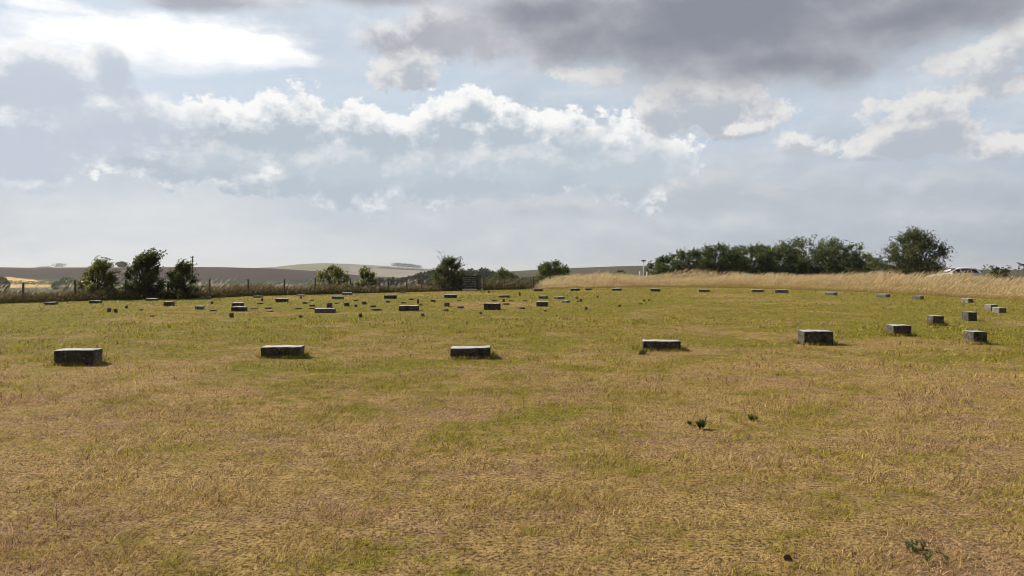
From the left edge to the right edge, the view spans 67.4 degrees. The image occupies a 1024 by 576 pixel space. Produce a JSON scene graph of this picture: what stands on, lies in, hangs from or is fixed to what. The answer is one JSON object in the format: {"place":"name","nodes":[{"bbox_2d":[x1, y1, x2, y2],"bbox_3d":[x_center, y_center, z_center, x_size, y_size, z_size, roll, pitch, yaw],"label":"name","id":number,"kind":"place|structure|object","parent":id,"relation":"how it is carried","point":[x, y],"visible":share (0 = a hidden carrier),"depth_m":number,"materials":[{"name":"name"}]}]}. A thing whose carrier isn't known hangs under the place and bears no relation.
{"place":"outdoors","nodes":[
{"label":"outdoors","id":0,"kind":"place"},
{"bbox_2d":[0,263,1023,575],"bbox_3d":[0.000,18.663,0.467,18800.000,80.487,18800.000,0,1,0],"label":"ground","id":1,"kind":"structure","parent":0,"point":[710,547],"depth_m":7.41,"materials":[{"name":"plant"}]},
{"bbox_2d":[0,276,10,293],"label":"tree","id":2,"kind":"object","parent":1,"relation":"on","point":[5,282],"visible":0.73,"depth_m":429.16,"materials":[{"name":"green plant"}]},
{"bbox_2d":[44,302,57,304],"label":"concrete block","id":3,"kind":"structure","parent":1,"relation":"on","point":[50,303],"depth_m":35.65,"materials":[{"name":"grey concrete"}]},
{"bbox_2d":[51,281,61,289],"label":"tree","id":4,"kind":"object","parent":1,"relation":"on","point":[55,287],"visible":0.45,"depth_m":518.15,"materials":[{"name":"green plant"}]},
{"bbox_2d":[55,277,77,289],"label":"tree","id":5,"kind":"object","parent":1,"relation":"on","point":[64,280],"visible":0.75,"depth_m":477.82,"materials":[{"name":"green plant"}]},
{"bbox_2d":[54,348,102,364],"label":"concrete block","id":6,"kind":"structure","parent":1,"relation":"on","point":[76,355],"depth_m":13.12,"materials":[{"name":"grey concrete"}]},
{"bbox_2d":[76,255,123,296],"bbox_3d":[-22.425,-0.523,41.494,2.410,2.536,2.385,1,2,37],"label":"thorn shrub","id":7,"kind":"object","parent":1,"relation":"on","point":[103,275],"visible":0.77,"depth_m":41.31,"materials":[{"name":"green plant"}]},
{"bbox_2d":[8,280,212,285],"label":"hedge","id":8,"kind":"object","parent":1,"relation":"on","point":[41,283],"visible":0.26,"depth_m":639.28,"materials":[{"name":"green plant"}]},
{"bbox_2d":[116,261,127,266],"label":"tree","id":9,"kind":"object","parent":1,"relation":"on","point":[121,263],"visible":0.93,"depth_m":995.96,"materials":[{"name":"green plant"}]},
{"bbox_2d":[117,247,167,297],"bbox_3d":[-20.363,-0.786,42.349,2.743,3.011,2.518,0,1,0],"label":"thorn shrub","id":10,"kind":"object","parent":1,"relation":"on","point":[145,263],"visible":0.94,"depth_m":42.19,"materials":[{"name":"green plant"}]},
{"bbox_2d":[146,298,158,300],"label":"concrete block","id":11,"kind":"structure","parent":1,"relation":"on","point":[150,299],"depth_m":40.11,"materials":[{"name":"grey concrete"}]},
{"bbox_2d":[164,301,174,305],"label":"concrete block","id":12,"kind":"structure","parent":1,"relation":"on","point":[169,303],"depth_m":33.92,"materials":[{"name":"grey concrete"}]},
{"bbox_2d":[163,258,209,298],"bbox_3d":[-18.430,-0.479,43.189,2.131,2.391,2.353,1,2,44],"label":"thorn shrub","id":13,"kind":"object","parent":1,"relation":"on","point":[180,274],"visible":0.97,"depth_m":42.76,"materials":[{"name":"green plant"}]},
{"bbox_2d":[195,306,204,309],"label":"concrete block","id":14,"kind":"structure","parent":1,"relation":"on","point":[199,307],"depth_m":31.24,"materials":[{"name":"grey concrete"}]},
{"bbox_2d":[0,276,432,299],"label":"feathery grass","id":15,"kind":"structure","parent":1,"relation":"on","point":[3,288],"depth_m":43.19,"materials":[{"name":"brown plant"}]},
{"bbox_2d":[3,277,457,301],"bbox_3d":[-16.204,0.117,45.954,3.112,1.416,34.374,1,2,39],"label":"wire fence","id":16,"kind":"object","parent":1,"relation":"on","point":[75,288],"visible":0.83,"depth_m":44.48,"materials":[{"name":"grey wood"}]},
{"bbox_2d":[232,302,243,305],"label":"concrete block","id":17,"kind":"structure","parent":1,"relation":"on","point":[237,303],"depth_m":33.93,"materials":[{"name":"grey concrete"}]},
{"bbox_2d":[231,306,246,310],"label":"concrete block","id":18,"kind":"structure","parent":1,"relation":"on","point":[240,308],"depth_m":29.77,"materials":[{"name":"grey concrete"}]},
{"bbox_2d":[0,278,532,303],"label":"rough grass","id":19,"kind":"structure","parent":1,"relation":"on","point":[68,296],"depth_m":46.34,"materials":[{"name":"brown plant"}]},
{"bbox_2d":[193,282,348,291],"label":"scrub","id":20,"kind":"object","parent":1,"relation":"on","point":[261,284],"visible":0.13,"depth_m":566.82,"materials":[{"name":"green plant"}]},
{"bbox_2d":[275,298,288,301],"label":"concrete block","id":21,"kind":"structure","parent":1,"relation":"on","point":[281,299],"depth_m":37.64,"materials":[{"name":"grey concrete"}]},
{"bbox_2d":[261,345,304,357],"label":"concrete block","id":22,"kind":"structure","parent":1,"relation":"on","point":[275,350],"depth_m":14.19,"materials":[{"name":"grey concrete"}]},
{"bbox_2d":[203,279,367,284],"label":"hedge","id":23,"kind":"object","parent":1,"relation":"on","point":[264,282],"visible":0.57,"depth_m":689.49,"materials":[{"name":"green plant"}]},
{"bbox_2d":[314,308,335,312],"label":"concrete block","id":24,"kind":"structure","parent":1,"relation":"on","point":[324,310],"depth_m":28.58,"materials":[{"name":"grey concrete"}]},
{"bbox_2d":[326,303,331,307],"bbox_3d":[-7.787,0.774,32.706,0.276,0.302,0.262,0,1,0],"label":"concrete stump","id":25,"kind":"object","parent":1,"relation":"on","point":[328,305],"visible":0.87,"depth_m":32.61,"materials":[{"name":"concrete"}]},
{"bbox_2d":[312,264,356,287],"bbox_3d":[-12.718,-0.604,54.544,3.238,2.251,2.922,-1,2,-36],"label":"thorn shrub","id":26,"kind":"object","parent":1,"relation":"on","point":[336,272],"visible":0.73,"depth_m":54.34,"materials":[{"name":"green plant"}]},
{"bbox_2d":[332,296,343,298],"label":"concrete block","id":27,"kind":"structure","parent":1,"relation":"on","point":[337,297],"depth_m":40.89,"materials":[{"name":"grey concrete"}]},
{"bbox_2d":[354,266,377,289],"bbox_3d":[-10.445,-0.609,55.056,1.652,2.092,1.782,-1,2,-23],"label":"thorn shrub","id":28,"kind":"object","parent":1,"relation":"on","point":[364,274],"visible":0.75,"depth_m":54.84,"materials":[{"name":"green plant"}]},
{"bbox_2d":[384,295,396,298],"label":"concrete block","id":29,"kind":"structure","parent":1,"relation":"on","point":[390,296],"depth_m":41.75,"materials":[{"name":"grey concrete"}]},
{"bbox_2d":[378,267,423,269],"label":"hedge","id":30,"kind":"object","parent":1,"relation":"on","point":[400,268],"visible":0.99,"depth_m":2496.68,"materials":[{"name":"green plant"}]},
{"bbox_2d":[391,263,420,267],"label":"wood","id":31,"kind":"object","parent":1,"relation":"on","point":[405,264],"visible":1,"depth_m":2956.04,"materials":[{"name":"green plant"}]},
{"bbox_2d":[399,305,418,310],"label":"concrete block","id":32,"kind":"structure","parent":1,"relation":"on","point":[408,307],"depth_m":29.84,"materials":[{"name":"grey concrete"}]},
{"bbox_2d":[369,267,519,288],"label":"wood","id":33,"kind":"object","parent":1,"relation":"on","point":[484,272],"visible":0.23,"depth_m":424.09,"materials":[{"name":"green plant"}]},
{"bbox_2d":[427,250,467,290],"bbox_3d":[-4.978,-1.280,58.507,3.415,3.217,2.897,-1,2,-31],"label":"thorn shrub","id":34,"kind":"object","parent":1,"relation":"on","point":[443,269],"visible":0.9,"depth_m":58.06,"materials":[{"name":"green plant"}]},
{"bbox_2d":[444,294,456,297],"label":"concrete block","id":35,"kind":"structure","parent":1,"relation":"on","point":[450,295],"depth_m":42.63,"materials":[{"name":"grey concrete"}]},
{"bbox_2d":[458,275,480,290],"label":"timber gate","id":36,"kind":"structure","parent":1,"relation":"on","point":[478,282],"depth_m":59.11,"materials":[{"name":"wood"}]},
{"bbox_2d":[450,345,490,358],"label":"concrete block","id":37,"kind":"structure","parent":1,"relation":"on","point":[484,352],"depth_m":14.13,"materials":[{"name":"grey concrete"}]},
{"bbox_2d":[484,303,500,309],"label":"concrete block","id":38,"kind":"structure","parent":1,"relation":"on","point":[492,306],"depth_m":30.75,"materials":[{"name":"grey concrete"}]},
{"bbox_2d":[485,266,517,280],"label":"round bush","id":39,"kind":"object","parent":1,"relation":"on","point":[502,272],"visible":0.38,"depth_m":73.56,"materials":[{"name":"green plant"}]},
{"bbox_2d":[499,295,509,297],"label":"concrete block","id":40,"kind":"structure","parent":1,"relation":"on","point":[504,296],"depth_m":43.56,"materials":[{"name":"grey concrete"}]},
{"bbox_2d":[475,276,538,288],"bbox_3d":[-0.473,-0.424,63.641,6.311,1.242,2.675,-1,2,-36],"label":"scrub","id":41,"kind":"object","parent":1,"relation":"on","point":[531,280],"visible":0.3,"depth_m":63.66,"materials":[{"name":"green plant"}]},
{"bbox_2d":[483,276,533,289],"bbox_3d":[-0.251,-0.254,61.643,5.299,1.355,0.180,-1,2,-39],"label":"wire fence","id":42,"kind":"object","parent":1,"relation":"on","point":[514,278],"visible":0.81,"depth_m":61.76,"materials":[{"name":"grey wood"}]},
{"bbox_2d":[536,301,547,306],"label":"concrete block","id":43,"kind":"structure","parent":1,"relation":"on","point":[541,303],"depth_m":33.62,"materials":[{"name":"grey concrete"}]},
{"bbox_2d":[535,259,570,283],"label":"round bush","id":44,"kind":"object","parent":1,"relation":"on","point":[545,268],"visible":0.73,"depth_m":77.50,"materials":[{"name":"green plant"}]},
{"bbox_2d":[570,288,579,290],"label":"concrete block","id":45,"kind":"structure","parent":1,"relation":"on","point":[574,289],"depth_m":57.11,"materials":[{"name":"grey concrete"}]},
{"bbox_2d":[611,270,627,279],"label":"round bush","id":46,"kind":"object","parent":1,"relation":"on","point":[620,271],"visible":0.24,"depth_m":83.77,"materials":[{"name":"green plant"}]},
{"bbox_2d":[641,339,680,350],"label":"concrete block","id":47,"kind":"structure","parent":1,"relation":"on","point":[657,344],"depth_m":15.48,"materials":[{"name":"grey concrete"}]},
{"bbox_2d":[642,254,691,279],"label":"hedge tree","id":48,"kind":"object","parent":1,"relation":"on","point":[661,266],"visible":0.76,"depth_m":82.81,"materials":[{"name":"green plant"}]},
{"bbox_2d":[656,247,717,278],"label":"hedge tree","id":49,"kind":"object","parent":1,"relation":"on","point":[687,258],"visible":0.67,"depth_m":84.95,"materials":[{"name":"green plant"}]},
{"bbox_2d":[693,416,707,428],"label":"thistle","id":50,"kind":"object","parent":1,"relation":"on","point":[702,422],"visible":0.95,"depth_m":8.01,"materials":[{"name":"green plant"}]},
{"bbox_2d":[698,289,709,291],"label":"concrete block","id":51,"kind":"structure","parent":1,"relation":"on","point":[703,290],"depth_m":54.61,"materials":[{"name":"grey concrete"}]},
{"bbox_2d":[691,241,753,276],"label":"hedge tree","id":52,"kind":"object","parent":1,"relation":"on","point":[728,255],"visible":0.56,"depth_m":86.43,"materials":[{"name":"green plant"}]},
{"bbox_2d":[716,240,781,279],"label":"hedge tree","id":53,"kind":"object","parent":1,"relation":"on","point":[752,250],"visible":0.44,"depth_m":88.45,"materials":[{"name":"green plant"}]},
{"bbox_2d":[748,414,759,420],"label":"thistle","id":54,"kind":"object","parent":1,"relation":"on","point":[751,418],"visible":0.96,"depth_m":8.44,"materials":[{"name":"green plant"}]},
{"bbox_2d":[751,289,763,291],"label":"concrete block","id":55,"kind":"structure","parent":1,"relation":"on","point":[757,290],"depth_m":54.33,"materials":[{"name":"grey concrete"}]},
{"bbox_2d":[526,268,1023,300],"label":"tall grass","id":56,"kind":"structure","parent":1,"relation":"on","point":[943,287],"depth_m":60.32,"materials":[{"name":"beige plant"}]},
{"bbox_2d":[748,243,814,279],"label":"hedge tree","id":57,"kind":"object","parent":1,"relation":"on","point":[788,266],"visible":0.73,"depth_m":87.24,"materials":[{"name":"green plant"}]},
{"bbox_2d":[775,289,787,292],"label":"concrete block","id":58,"kind":"structure","parent":1,"relation":"on","point":[781,291],"depth_m":52.85,"materials":[{"name":"grey concrete"}]},
{"bbox_2d":[784,554,792,561],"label":"dead leaf","id":59,"kind":"object","parent":1,"relation":"on","point":[787,557],"visible":1,"depth_m":4.31,"materials":[{"name":"brown plant"}]},
{"bbox_2d":[771,234,851,279],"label":"hedge tree","id":60,"kind":"object","parent":1,"relation":"on","point":[820,245],"visible":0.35,"depth_m":88.11,"materials":[{"name":"green plant"}]},
{"bbox_2d":[798,330,832,344],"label":"concrete block","id":61,"kind":"structure","parent":1,"relation":"on","point":[814,336],"depth_m":16.52,"materials":[{"name":"grey concrete"}]},
{"bbox_2d":[825,292,836,294],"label":"concrete block","id":62,"kind":"structure","parent":1,"relation":"on","point":[830,293],"depth_m":47.87,"materials":[{"name":"grey concrete"}]},
{"bbox_2d":[806,240,867,279],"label":"hedge tree","id":63,"kind":"object","parent":1,"relation":"on","point":[839,265],"visible":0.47,"depth_m":86.50,"materials":[{"name":"green plant"}]},
{"bbox_2d":[837,252,879,279],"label":"hedge tree","id":64,"kind":"object","parent":1,"relation":"on","point":[856,265],"visible":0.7,"depth_m":84.63,"materials":[{"name":"green plant"}]},
{"bbox_2d":[876,294,889,296],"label":"concrete block","id":65,"kind":"structure","parent":1,"relation":"on","point":[883,295],"depth_m":44.63,"materials":[{"name":"grey concrete"}]},
{"bbox_2d":[886,324,910,334],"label":"concrete block","id":66,"kind":"structure","parent":1,"relation":"on","point":[893,329],"depth_m":18.67,"materials":[{"name":"grey concrete"}]},
{"bbox_2d":[866,225,956,280],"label":"lone tree","id":67,"kind":"object","parent":1,"relation":"on","point":[908,260],"visible":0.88,"depth_m":76.08,"materials":[{"name":"green plant"}]},
{"bbox_2d":[912,296,923,299],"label":"concrete block","id":68,"kind":"structure","parent":1,"relation":"on","point":[918,297],"depth_m":41.38,"materials":[{"name":"grey concrete"}]},
{"bbox_2d":[902,538,951,562],"bbox_3d":[2.400,1.531,4.463,0.200,0.091,0.307,0,1,-6],"label":"thistle","id":69,"kind":"object","parent":1,"relation":"on","point":[912,544],"visible":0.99,"depth_m":4.50,"materials":[{"name":"green plant"}]},
{"bbox_2d":[926,315,943,323],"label":"concrete block","id":70,"kind":"structure","parent":1,"relation":"on","point":[936,319],"depth_m":22.41,"materials":[{"name":"grey concrete"}]},
{"bbox_2d":[925,267,982,282],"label":"parked car","id":71,"kind":"object","parent":1,"relation":"on","point":[975,271],"visible":0.28,"depth_m":66.29,"materials":[{"name":"white paint"}]},
{"bbox_2d":[962,298,972,302],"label":"concrete block","id":72,"kind":"structure","parent":1,"relation":"on","point":[966,300],"depth_m":37.50,"materials":[{"name":"grey concrete"}]},
{"bbox_2d":[961,311,976,320],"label":"concrete block","id":73,"kind":"structure","parent":1,"relation":"on","point":[968,316],"depth_m":24.33,"materials":[{"name":"grey concrete"}]},
{"bbox_2d":[963,330,986,343],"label":"concrete block","id":74,"kind":"structure","parent":1,"relation":"on","point":[978,336],"depth_m":16.63,"materials":[{"name":"grey concrete"}]},
{"bbox_2d":[984,304,997,310],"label":"concrete block","id":75,"kind":"structure","parent":1,"relation":"on","point":[988,306],"depth_m":30.87,"materials":[{"name":"grey concrete"}]},
{"bbox_2d":[985,266,1012,281],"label":"round bush","id":76,"kind":"object","parent":1,"relation":"on","point":[995,270],"visible":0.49,"depth_m":75.75,"materials":[{"name":"green plant"}]},
{"bbox_2d":[992,307,1005,312],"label":"concrete block","id":77,"kind":"structure","parent":1,"relation":"on","point":[999,309],"depth_m":29.21,"materials":[{"name":"grey concrete"}]},
{"bbox_2d":[0,0,1023,271],"label":"sky","id":78,"kind":"structure","parent":0,"point":[513,135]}
]}

